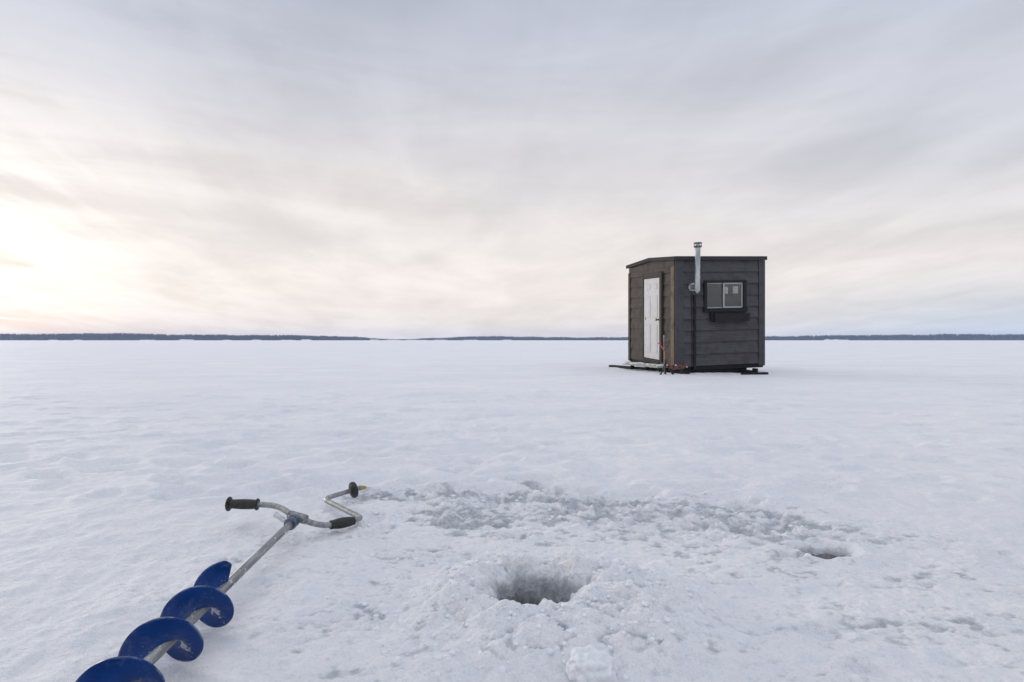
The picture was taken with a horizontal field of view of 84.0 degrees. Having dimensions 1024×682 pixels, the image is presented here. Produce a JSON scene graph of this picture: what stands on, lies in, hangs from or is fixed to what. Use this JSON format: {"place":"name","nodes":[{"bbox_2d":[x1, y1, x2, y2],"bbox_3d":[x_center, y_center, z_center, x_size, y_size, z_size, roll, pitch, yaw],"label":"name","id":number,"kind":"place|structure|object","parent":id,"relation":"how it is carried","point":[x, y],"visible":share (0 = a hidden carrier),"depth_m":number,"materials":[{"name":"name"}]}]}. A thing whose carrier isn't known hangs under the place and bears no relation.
{"place":"outdoors","nodes":[
{"label":"outdoors","id":0,"kind":"place"},
{"bbox_2d":[0,335,1021,339],"bbox_3d":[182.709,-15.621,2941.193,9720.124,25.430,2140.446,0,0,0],"label":"hills","id":1,"kind":"structure","parent":0,"point":[92,338],"depth_m":2751.28,"materials":[{"name":"grey"}]},
{"bbox_2d":[0,333,1023,339],"bbox_3d":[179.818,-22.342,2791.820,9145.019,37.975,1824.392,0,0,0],"label":"forest","id":2,"kind":"object","parent":1,"relation":"on","point":[97,336],"visible":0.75,"depth_m":2789.39,"materials":[{"name":"grey plant"}]},
{"bbox_2d":[0,340,1023,681],"bbox_3d":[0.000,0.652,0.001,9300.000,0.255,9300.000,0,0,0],"label":"snow covered ice","id":3,"kind":"structure","parent":0,"point":[128,468],"depth_m":2.09,"materials":[{"name":"white snow"}]},
{"bbox_2d":[75,482,366,681],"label":"ice auger","id":4,"kind":"object","parent":3,"relation":"on","point":[172,631],"visible":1,"depth_m":1.12,"materials":[{"name":"metal"}]},
{"bbox_2d":[500,589,568,604],"bbox_3d":[0.052,0.814,1.319,0.229,0.408,0.224,0,0,0],"label":"ice hole","id":5,"kind":"object","parent":3,"relation":"in","point":[522,597],"visible":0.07,"depth_m":1.39,"materials":[{"name":"liquid"}]},
{"bbox_2d":[276,482,903,680],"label":"slush","id":6,"kind":"object","parent":3,"relation":"on","point":[503,668],"visible":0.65,"depth_m":1.25,"materials":[{"name":"white snow"}]},
{"bbox_2d":[564,645,617,681],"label":"slush lump","id":7,"kind":"object","parent":3,"relation":"on","point":[590,663],"visible":1,"depth_m":0.97,"materials":[{"name":"white snow"}]},
{"bbox_2d":[623,361,667,371],"bbox_3d":[2.554,0.519,11.018,0.263,0.210,1.381,0,0,-18],"label":"plank step","id":8,"kind":"object","parent":3,"relation":"on","point":[647,365],"visible":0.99,"depth_m":10.90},
{"bbox_2d":[658,342,673,374],"bbox_3d":[2.670,0.309,9.913,0.218,0.571,0.227,0,0,-28],"label":"rod stand","id":9,"kind":"object","parent":3,"relation":"on","point":[665,363],"visible":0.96,"depth_m":9.91,"materials":[{"name":"black metal"}]},
{"bbox_2d":[609,242,767,374],"bbox_3d":[3.449,-0.552,11.236,2.129,2.381,2.903,0,0,-12],"label":"fishing hut","id":10,"kind":"object","parent":3,"relation":"on","point":[703,314],"visible":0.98,"depth_m":10.39,"materials":[{"name":"grey wood"}]},
{"bbox_2d":[644,278,658,359],"bbox_3d":[2.701,-0.437,11.043,0.100,1.591,0.679,0,0,-12],"label":"door","id":11,"kind":"structure","parent":10,"relation":"in","point":[651,286],"depth_m":11.05,"materials":[{"name":"white paint"}]},
{"bbox_2d":[709,284,739,320],"bbox_3d":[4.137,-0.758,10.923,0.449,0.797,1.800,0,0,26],"label":"window","id":12,"kind":"structure","parent":10,"relation":"in","point":[731,289],"depth_m":11.41,"materials":[{"name":"glass"}]},
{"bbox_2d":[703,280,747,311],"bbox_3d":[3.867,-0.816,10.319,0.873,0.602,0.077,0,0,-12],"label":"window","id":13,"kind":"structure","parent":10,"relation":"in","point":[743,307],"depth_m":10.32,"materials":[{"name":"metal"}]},
{"bbox_2d":[810,553,837,558],"bbox_3d":[0.907,0.824,1.653,0.157,0.388,0.163,0,0,44],"label":"ice hole","id":14,"kind":"object","parent":3,"relation":"in","point":[827,556],"depth_m":1.70,"materials":[{"name":"liquid"}]},
{"bbox_2d":[0,0,1023,339],"label":"sky","id":15,"kind":"structure","parent":0,"point":[380,169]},
{"bbox_2d":[665,363,687,373],"bbox_3d":[2.863,0.491,9.926,0.390,0.232,0.092,0,0,0],"label":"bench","id":16,"kind":"object","parent":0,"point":[677,367],"visible":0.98,"depth_m":9.91,"materials":[{"name":"brown wood"}]}
]}

